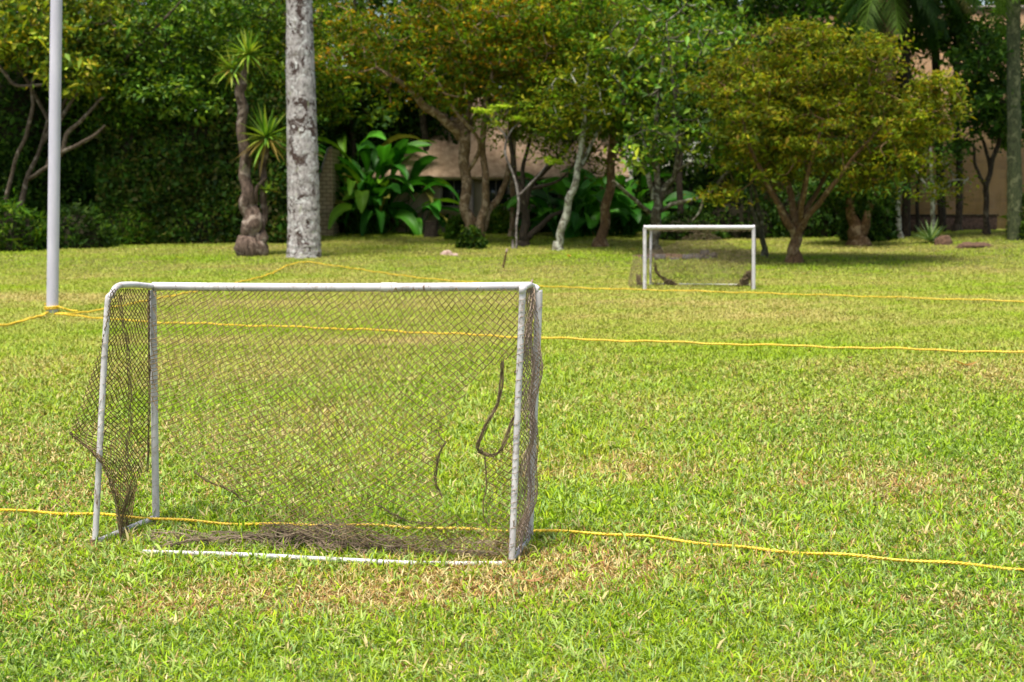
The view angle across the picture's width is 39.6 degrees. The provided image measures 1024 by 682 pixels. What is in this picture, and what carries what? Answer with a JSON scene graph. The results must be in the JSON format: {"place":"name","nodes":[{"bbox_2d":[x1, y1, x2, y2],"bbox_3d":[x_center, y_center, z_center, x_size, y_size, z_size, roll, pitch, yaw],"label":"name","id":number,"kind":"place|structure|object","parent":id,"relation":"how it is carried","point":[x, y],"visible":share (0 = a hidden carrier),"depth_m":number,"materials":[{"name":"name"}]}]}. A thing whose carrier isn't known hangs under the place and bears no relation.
{"place":"outdoors","nodes":[
{"label":"outdoors","id":0,"kind":"place"},
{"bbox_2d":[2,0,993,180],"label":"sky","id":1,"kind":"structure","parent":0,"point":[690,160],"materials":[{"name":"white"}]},
{"bbox_2d":[0,229,1023,681],"bbox_3d":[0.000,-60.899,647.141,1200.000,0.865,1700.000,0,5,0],"label":"ground","id":2,"kind":"structure","parent":0,"point":[442,265],"depth_m":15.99,"materials":[{"name":"green plant"}]},
{"bbox_2d":[0,311,48,325],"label":"boundary rope","id":3,"kind":"object","parent":2,"relation":"on","point":[28,318],"visible":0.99,"depth_m":18.91,"materials":[{"name":"yellow fabric"}]},
{"bbox_2d":[0,187,59,251],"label":"shrub","id":4,"kind":"object","parent":2,"relation":"on","point":[25,230],"visible":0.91,"depth_m":39.02,"materials":[{"name":"green plant"}]},
{"bbox_2d":[44,0,77,313],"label":"tall pole","id":5,"kind":"object","parent":2,"relation":"on","point":[53,223],"visible":0.91,"depth_m":20.66,"materials":[{"name":"grey metal"}]},
{"bbox_2d":[0,0,137,66],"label":"background tree","id":6,"kind":"object","parent":2,"relation":"on","point":[48,11],"depth_m":56.68,"materials":[{"name":"green plant"}]},
{"bbox_2d":[0,19,158,220],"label":"tall hedge","id":7,"kind":"object","parent":2,"relation":"on","point":[77,172],"visible":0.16,"depth_m":42.70,"materials":[{"name":"green plant"}]},
{"bbox_2d":[38,199,122,248],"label":"shrub","id":8,"kind":"object","parent":2,"relation":"on","point":[79,228],"visible":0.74,"depth_m":40.22,"materials":[{"name":"green plant"}]},
{"bbox_2d":[0,0,180,207],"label":"broadleaf tree","id":9,"kind":"object","parent":2,"relation":"on","point":[19,37],"visible":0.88,"depth_m":40.90,"materials":[{"name":"green plant"}]},
{"bbox_2d":[97,197,159,244],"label":"shrub","id":10,"kind":"object","parent":2,"relation":"on","point":[134,228],"visible":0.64,"depth_m":41.88,"materials":[{"name":"green plant"}]},
{"bbox_2d":[75,0,241,119],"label":"background tree","id":11,"kind":"object","parent":2,"relation":"on","point":[147,4],"visible":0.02,"depth_m":53.71,"materials":[{"name":"green plant"}]},
{"bbox_2d":[61,0,285,208],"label":"broadleaf tree","id":12,"kind":"object","parent":2,"relation":"on","point":[192,21],"visible":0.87,"depth_m":41.43,"materials":[{"name":"green plant"}]},
{"bbox_2d":[54,261,307,314],"bbox_3d":[-5.706,-1.147,27.476,0.329,0.193,15.261,0,5,4],"label":"boundary rope","id":13,"kind":"object","parent":2,"relation":"on","point":[177,294],"visible":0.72,"depth_m":24.33,"materials":[{"name":"yellow fabric"}]},
{"bbox_2d":[84,71,319,243],"bbox_3d":[-9.281,-5.595,43.217,6.870,5.355,3.254,0,5,0],"label":"tall hedge","id":14,"kind":"object","parent":2,"relation":"on","point":[183,186],"visible":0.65,"depth_m":42.26,"materials":[{"name":"green plant"}]},
{"bbox_2d":[209,30,286,256],"bbox_3d":[-6.682,-5.018,37.203,2.397,6.299,2.070,0,5,0],"label":"yucca plant","id":15,"kind":"object","parent":2,"relation":"on","point":[252,239],"visible":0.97,"depth_m":36.98,"materials":[{"name":"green plant"}]},
{"bbox_2d":[203,0,347,119],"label":"background tree","id":16,"kind":"object","parent":2,"relation":"on","point":[335,11],"visible":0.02,"depth_m":55.25,"materials":[{"name":"green plant"}]},
{"bbox_2d":[219,0,369,130],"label":"broadleaf tree","id":17,"kind":"object","parent":2,"relation":"on","point":[325,93],"visible":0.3,"depth_m":44.16,"materials":[{"name":"green plant"}]},
{"bbox_2d":[285,0,321,258],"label":"palm tree","id":18,"kind":"object","parent":2,"relation":"on","point":[303,220],"visible":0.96,"depth_m":36.12,"materials":[{"name":"grey plant"}]},
{"bbox_2d":[68,279,542,566],"bbox_3d":[-0.945,0.410,6.589,2.162,1.391,0.660,1,6,13],"label":"soccer goal","id":19,"kind":"object","parent":2,"relation":"on","point":[534,354],"visible":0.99,"depth_m":6.60,"materials":[{"name":"white painted metal"},{"name":"netting"}]},
{"bbox_2d":[319,146,341,235],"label":"brick wall","id":20,"kind":"structure","parent":2,"relation":"on","point":[329,185],"depth_m":46.43,"materials":[{"name":"grey brick"}]},
{"bbox_2d":[281,0,418,189],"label":"broadleaf tree","id":21,"kind":"object","parent":2,"relation":"on","point":[384,117],"visible":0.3,"depth_m":48.18,"materials":[{"name":"green plant"}]},
{"bbox_2d":[313,0,399,69],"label":"background tree","id":22,"kind":"object","parent":2,"relation":"on","point":[359,7],"visible":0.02,"depth_m":57.44,"materials":[{"name":"green plant"}]},
{"bbox_2d":[283,62,470,230],"bbox_3d":[-4.777,-6.748,49.596,7.208,6.261,2.936,0,5,0],"label":"tall hedge","id":23,"kind":"object","parent":2,"relation":"on","point":[411,123],"visible":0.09,"depth_m":48.62,"materials":[{"name":"green plant"}]},
{"bbox_2d":[317,130,459,235],"bbox_3d":[-4.904,-5.382,47.996,7.486,3.879,7.064,0,5,0],"label":"banana plant","id":24,"kind":"object","parent":2,"relation":"on","point":[384,158],"visible":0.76,"depth_m":47.17,"materials":[{"name":"green plant"}]},
{"bbox_2d":[337,155,462,235],"bbox_3d":[-4.173,-4.569,48.817,6.726,3.482,6.098,0,5,0],"label":"banana plant","id":25,"kind":"object","parent":2,"relation":"on","point":[418,167],"visible":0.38,"depth_m":47.36,"materials":[{"name":"green plant"}]},
{"bbox_2d":[346,0,486,150],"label":"broadleaf tree","id":26,"kind":"object","parent":2,"relation":"on","point":[423,127],"visible":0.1,"depth_m":47.97,"materials":[{"name":"green plant"}]},
{"bbox_2d":[423,221,438,237],"bbox_3d":[-2.603,-3.547,45.751,0.558,0.628,0.591,0,5,0],"label":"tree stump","id":27,"kind":"object","parent":2,"relation":"on","point":[431,229],"visible":0.85,"depth_m":45.57,"materials":[{"name":"brown wood"}]},
{"bbox_2d":[438,213,448,226],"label":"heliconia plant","id":28,"kind":"object","parent":2,"relation":"on","point":[440,220],"visible":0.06,"depth_m":48.00,"materials":[{"name":"green plant"}]},
{"bbox_2d":[283,0,607,237],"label":"broadleaf tree","id":29,"kind":"object","parent":2,"relation":"on","point":[472,82],"visible":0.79,"depth_m":41.37,"materials":[{"name":"green plant"}]},
{"bbox_2d":[440,250,452,254],"bbox_3d":[-1.712,-2.339,37.681,0.419,0.157,0.286,0,5,0],"label":"rock","id":30,"kind":"object","parent":2,"relation":"on","point":[444,252],"visible":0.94,"depth_m":37.62,"materials":[{"name":"stone"}]},
{"bbox_2d":[438,213,464,239],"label":"shrub","id":31,"kind":"object","parent":2,"relation":"on","point":[455,226],"visible":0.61,"depth_m":44.16,"materials":[{"name":"green plant"}]},
{"bbox_2d":[383,0,520,101],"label":"background tree","id":32,"kind":"object","parent":2,"relation":"on","point":[506,85],"visible":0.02,"depth_m":53.61,"materials":[{"name":"green plant"}]},
{"bbox_2d":[451,224,491,249],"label":"shrub","id":33,"kind":"object","parent":2,"relation":"on","point":[471,237],"visible":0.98,"depth_m":39.97,"materials":[{"name":"green plant"}]},
{"bbox_2d":[475,203,520,233],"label":"shrub","id":34,"kind":"object","parent":2,"relation":"on","point":[498,219],"visible":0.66,"depth_m":47.48,"materials":[{"name":"green plant"}]},
{"bbox_2d":[373,96,628,232],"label":"garden house","id":35,"kind":"structure","parent":2,"relation":"on","point":[444,166],"depth_m":48.31,"materials":[{"name":"beige paint"}]},
{"bbox_2d":[441,179,461,206],"bbox_3d":[-1.972,-5.026,48.309,0.900,0.970,0.057,0,5,0],"label":"window","id":36,"kind":"structure","parent":35,"relation":"in","point":[457,185],"depth_m":48.32,"materials":[{"name":"black glass"}]},
{"bbox_2d":[489,179,508,205],"bbox_3d":[-0.547,-5.026,48.309,0.900,0.970,0.057,0,5,0],"label":"window","id":37,"kind":"structure","parent":35,"relation":"in","point":[494,186],"depth_m":48.31,"materials":[{"name":"black glass"}]},
{"bbox_2d":[533,179,559,206],"bbox_3d":[1.179,-5.026,48.309,0.900,0.970,0.057,0,5,0],"label":"window","id":38,"kind":"structure","parent":35,"relation":"in","point":[553,194],"depth_m":48.32,"materials":[{"name":"black glass"}]},
{"bbox_2d":[502,249,507,268],"bbox_3d":[-0.172,-1.906,33.499,0.161,0.546,0.055,0,5,0],"label":"wooden stake","id":39,"kind":"object","parent":2,"relation":"on","point":[503,265],"visible":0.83,"depth_m":33.48,"materials":[{"name":"brown wood"}]},
{"bbox_2d":[413,0,606,236],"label":"broadleaf tree","id":40,"kind":"object","parent":2,"relation":"on","point":[512,209],"visible":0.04,"depth_m":45.66,"materials":[{"name":"green plant"}]},
{"bbox_2d":[0,508,1023,570],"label":"boundary rope","id":41,"kind":"object","parent":2,"relation":"on","point":[631,535],"visible":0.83,"depth_m":6.71,"materials":[{"name":"yellow fabric"}]},
{"bbox_2d":[471,102,567,248],"bbox_3d":[0.211,-4.597,40.139,2.728,4.276,1.059,0,5,0],"label":"sapling tree","id":42,"kind":"object","parent":2,"relation":"on","point":[479,110],"visible":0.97,"depth_m":40.08,"materials":[{"name":"green plant"}]},
{"bbox_2d":[517,576,542,581],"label":"fallen leaf","id":43,"kind":"object","parent":2,"relation":"on","point":[532,580],"visible":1,"depth_m":5.91,"materials":[{"name":"brown plant"}]},
{"bbox_2d":[487,3,590,132],"bbox_3d":[1.173,-8.808,49.041,5.533,10.298,5.041,0,5,0],"label":"broadleaf tree","id":44,"kind":"object","parent":2,"relation":"on","point":[570,126],"visible":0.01,"depth_m":48.77,"materials":[{"name":"green plant"}]},
{"bbox_2d":[55,313,1023,352],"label":"boundary rope","id":45,"kind":"object","parent":2,"relation":"on","point":[856,347],"visible":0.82,"depth_m":16.17,"materials":[{"name":"yellow fabric"}]},
{"bbox_2d":[503,194,583,231],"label":"heliconia plant","id":46,"kind":"object","parent":2,"relation":"on","point":[505,196],"visible":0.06,"depth_m":48.20,"materials":[{"name":"green plant"}]},
{"bbox_2d":[464,52,632,246],"bbox_3d":[1.258,-5.583,41.254,5.050,5.945,4.609,2,6,19],"label":"broadleaf tree","id":47,"kind":"object","parent":2,"relation":"on","point":[525,237],"visible":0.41,"depth_m":41.03,"materials":[{"name":"soft foliage"},{"name":"pale whitish bark"}]},
{"bbox_2d":[503,189,621,232],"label":"shrub","id":48,"kind":"object","parent":2,"relation":"on","point":[544,229],"visible":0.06,"depth_m":48.31,"materials":[{"name":"green plant"}]},
{"bbox_2d":[503,170,647,238],"bbox_3d":[2.227,-4.360,45.966,4.456,2.270,5.145,5,7,40],"label":"heliconia plant","id":49,"kind":"object","parent":2,"relation":"on","point":[583,194],"visible":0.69,"depth_m":45.53,"materials":[{"name":"green plant"}]},
{"bbox_2d":[510,0,675,250],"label":"broadleaf tree","id":50,"kind":"object","parent":2,"relation":"on","point":[584,117],"visible":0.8,"depth_m":38.79,"materials":[{"name":"green plant"}]},
{"bbox_2d":[530,0,705,247],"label":"broadleaf tree","id":51,"kind":"object","parent":2,"relation":"on","point":[600,240],"visible":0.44,"depth_m":39.89,"materials":[{"name":"green plant"}]},
{"bbox_2d":[548,165,700,234],"bbox_3d":[3.566,-4.402,46.538,4.316,2.664,5.908,-3,6,-32],"label":"heliconia plant","id":52,"kind":"object","parent":2,"relation":"on","point":[624,199],"visible":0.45,"depth_m":46.20,"materials":[{"name":"green plant"}]},
{"bbox_2d":[591,0,699,173],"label":"broadleaf tree","id":53,"kind":"object","parent":2,"relation":"on","point":[670,6],"visible":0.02,"depth_m":47.92,"materials":[{"name":"green plant"}]},
{"bbox_2d":[654,254,665,259],"bbox_3d":[3.740,-2.099,35.920,0.300,0.194,0.120,2,6,18],"label":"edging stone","id":54,"kind":"object","parent":2,"relation":"on","point":[659,256],"visible":0.57,"depth_m":35.87,"materials":[{"name":"grey stone"}]},
{"bbox_2d":[627,253,694,257],"bbox_3d":[4.001,-2.234,37.171,2.163,0.094,1.691,0,5,0],"label":"soil mound","id":55,"kind":"object","parent":2,"relation":"on","point":[672,255],"visible":0.32,"depth_m":36.84,"materials":[{"name":"brown soil"}]},
{"bbox_2d":[617,149,712,232],"bbox_3d":[5.153,-5.127,48.786,3.914,3.094,1.858,0,5,0],"label":"shrub","id":56,"kind":"object","parent":2,"relation":"on","point":[688,178],"visible":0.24,"depth_m":48.41,"materials":[{"name":"green plant"}]},
{"bbox_2d":[308,261,1023,301],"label":"boundary rope","id":57,"kind":"object","parent":2,"relation":"on","point":[706,291],"visible":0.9,"depth_m":25.33,"materials":[{"name":"yellow fabric"}]},
{"bbox_2d":[584,0,759,253],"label":"broadleaf tree","id":58,"kind":"object","parent":2,"relation":"on","point":[657,192],"visible":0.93,"depth_m":37.19,"materials":[{"name":"green plant"}]},
{"bbox_2d":[625,0,743,166],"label":"background tree","id":59,"kind":"object","parent":2,"relation":"on","point":[686,132],"visible":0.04,"depth_m":57.56,"materials":[{"name":"green plant"}]},
{"bbox_2d":[598,0,773,217],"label":"broadleaf tree","id":60,"kind":"object","parent":2,"relation":"on","point":[679,187],"visible":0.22,"depth_m":43.67,"materials":[{"name":"green plant"}]},
{"bbox_2d":[682,254,693,259],"bbox_3d":[4.442,-2.097,35.915,0.300,0.185,0.120,-2,6,-17],"label":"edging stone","id":61,"kind":"object","parent":2,"relation":"on","point":[692,256],"visible":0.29,"depth_m":35.87,"materials":[{"name":"grey stone"}]},
{"bbox_2d":[628,225,755,289],"bbox_3d":[3.534,-1.554,27.286,2.537,1.354,1.843,0,5,0],"label":"soccer goal","id":62,"kind":"object","parent":2,"relation":"on","point":[747,277],"visible":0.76,"depth_m":27.45,"materials":[{"name":"white painted metal"},{"name":"netting"}]},
{"bbox_2d":[659,203,729,240],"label":"shrub","id":63,"kind":"object","parent":2,"relation":"on","point":[687,217],"visible":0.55,"depth_m":43.97,"materials":[{"name":"green plant"}]},
{"bbox_2d":[700,250,709,255],"bbox_3d":[5.056,-2.288,37.339,0.120,0.206,0.300,-4,7,-34],"label":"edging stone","id":64,"kind":"object","parent":2,"relation":"on","point":[703,251],"visible":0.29,"depth_m":37.26,"materials":[{"name":"grey stone"}]},
{"bbox_2d":[657,0,792,193],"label":"broadleaf tree","id":65,"kind":"object","parent":2,"relation":"on","point":[749,18],"visible":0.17,"depth_m":48.05,"materials":[{"name":"green plant"}]},
{"bbox_2d":[693,145,766,211],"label":"shrub","id":66,"kind":"object","parent":2,"relation":"on","point":[711,180],"visible":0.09,"depth_m":48.88,"materials":[{"name":"green plant"}]},
{"bbox_2d":[694,177,785,238],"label":"shrub","id":67,"kind":"object","parent":2,"relation":"on","point":[732,215],"visible":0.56,"depth_m":45.05,"materials":[{"name":"green plant"}]},
{"bbox_2d":[686,91,811,256],"bbox_3d":[6.152,-4.354,37.109,3.253,4.587,3.877,0,5,0],"label":"broadleaf tree","id":68,"kind":"object","parent":2,"relation":"on","point":[759,227],"visible":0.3,"depth_m":36.92,"materials":[{"name":"green plant"}]},
{"bbox_2d":[698,0,840,41],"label":"background tree","id":69,"kind":"object","parent":2,"relation":"on","point":[778,3],"depth_m":53.97,"materials":[{"name":"green plant"}]},
{"bbox_2d":[734,0,850,189],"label":"broadleaf tree","id":70,"kind":"object","parent":2,"relation":"on","point":[803,12],"visible":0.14,"depth_m":48.17,"materials":[{"name":"green plant"}]},
{"bbox_2d":[765,174,843,237],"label":"shrub","id":71,"kind":"object","parent":2,"relation":"on","point":[821,225],"visible":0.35,"depth_m":45.28,"materials":[{"name":"green plant"}]},
{"bbox_2d":[675,15,978,263],"bbox_3d":[7.673,-4.887,34.951,7.333,6.238,5.619,0,5,0],"label":"broadleaf tree","id":72,"kind":"object","parent":2,"relation":"on","point":[808,85],"visible":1,"depth_m":34.37,"materials":[{"name":"green plant"}]},
{"bbox_2d":[766,0,930,141],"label":"broadleaf tree","id":73,"kind":"object","parent":2,"relation":"on","point":[835,10],"visible":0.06,"depth_m":46.79,"materials":[{"name":"green plant"}]},
{"bbox_2d":[777,132,929,245],"bbox_3d":[9.869,-4.410,41.235,4.100,3.626,4.747,0,5,0],"label":"broadleaf tree","id":74,"kind":"object","parent":2,"relation":"on","point":[857,231],"visible":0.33,"depth_m":40.94,"materials":[{"name":"green plant"}]},
{"bbox_2d":[837,134,906,241],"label":"shrub","id":75,"kind":"object","parent":2,"relation":"on","point":[885,229],"visible":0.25,"depth_m":42.70,"materials":[{"name":"green plant"}]},
{"bbox_2d":[726,5,1023,228],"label":"garden wall","id":76,"kind":"structure","parent":2,"relation":"on","point":[997,194],"depth_m":50.66,"materials":[{"name":"beige painted plaster"}]},
{"bbox_2d":[832,0,950,204],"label":"palm tree","id":77,"kind":"object","parent":2,"relation":"on","point":[860,9],"visible":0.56,"depth_m":42.47,"materials":[{"name":"green plant"}]},
{"bbox_2d":[876,105,942,238],"bbox_3d":[12.172,-5.240,43.509,2.589,4.484,3.568,0,5,0],"label":"slim tree","id":78,"kind":"object","parent":2,"relation":"on","point":[899,225],"visible":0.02,"depth_m":43.57,"materials":[{"name":"green plant"}]},
{"bbox_2d":[837,0,984,236],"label":"palm tree","id":79,"kind":"object","parent":2,"relation":"on","point":[906,222],"visible":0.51,"depth_m":43.24,"materials":[{"name":"green plant"}]},
{"bbox_2d":[875,0,976,231],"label":"palm tree","id":80,"kind":"object","parent":2,"relation":"on","point":[941,209],"visible":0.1,"depth_m":45.72,"materials":[{"name":"green plant"}]},
{"bbox_2d":[910,218,952,242],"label":"agave plant","id":81,"kind":"object","parent":2,"relation":"on","point":[932,234],"visible":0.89,"depth_m":41.03,"materials":[{"name":"green plant"}]},
{"bbox_2d":[911,110,959,232],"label":"slim tree","id":82,"kind":"object","parent":2,"relation":"on","point":[917,217],"visible":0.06,"depth_m":46.19,"materials":[{"name":"green plant"}]},
{"bbox_2d":[934,235,952,244],"bbox_3d":[12.222,-2.853,40.249,0.544,0.288,0.398,0,5,0],"label":"soil mound","id":83,"kind":"object","parent":2,"relation":"on","point":[944,240],"visible":0.96,"depth_m":40.13,"materials":[{"name":"brown soil"}]},
{"bbox_2d":[909,148,988,238],"bbox_3d":[12.653,-4.286,42.030,2.578,2.847,3.060,0,5,0],"label":"sapling tree","id":84,"kind":"object","parent":2,"relation":"on","point":[945,182],"visible":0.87,"depth_m":42.02,"materials":[{"name":"green plant"}]},
{"bbox_2d":[901,214,998,230],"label":"wall","id":85,"kind":"structure","parent":2,"relation":"on","point":[972,221],"depth_m":47.84,"materials":[{"name":"concrete"}]},
{"bbox_2d":[898,0,1023,231],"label":"broadleaf tree","id":86,"kind":"object","parent":2,"relation":"on","point":[956,42],"visible":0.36,"depth_m":44.15,"materials":[{"name":"green plant"}]},
{"bbox_2d":[953,360,977,364],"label":"fallen leaf","id":87,"kind":"object","parent":2,"relation":"on","point":[966,364],"visible":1,"depth_m":13.97,"materials":[{"name":"yellow plant"}]},
{"bbox_2d":[955,242,993,247],"bbox_3d":[12.681,-2.638,38.968,1.034,0.162,0.818,2,6,21],"label":"soil mound","id":88,"kind":"object","parent":2,"relation":"on","point":[973,244],"visible":0.98,"depth_m":38.73,"materials":[{"name":"brown soil"}]},
{"bbox_2d":[927,26,1023,234],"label":"broadleaf tree","id":89,"kind":"object","parent":2,"relation":"on","point":[989,102],"visible":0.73,"depth_m":41.23,"materials":[{"name":"green plant"}]},
{"bbox_2d":[978,0,1023,4],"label":"background tree","id":90,"kind":"object","parent":2,"relation":"on","point":[987,1],"visible":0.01,"depth_m":56.86,"materials":[{"name":"green plant"}]},
{"bbox_2d":[984,0,1023,240],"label":"palm tree","id":91,"kind":"object","parent":2,"relation":"on","point":[1014,123],"visible":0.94,"depth_m":39.67,"materials":[{"name":"grey plant"}]},
{"bbox_2d":[1000,185,1023,238],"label":"shrub","id":92,"kind":"object","parent":2,"relation":"on","point":[1021,226],"visible":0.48,"depth_m":40.01,"materials":[{"name":"green plant"}]}
]}

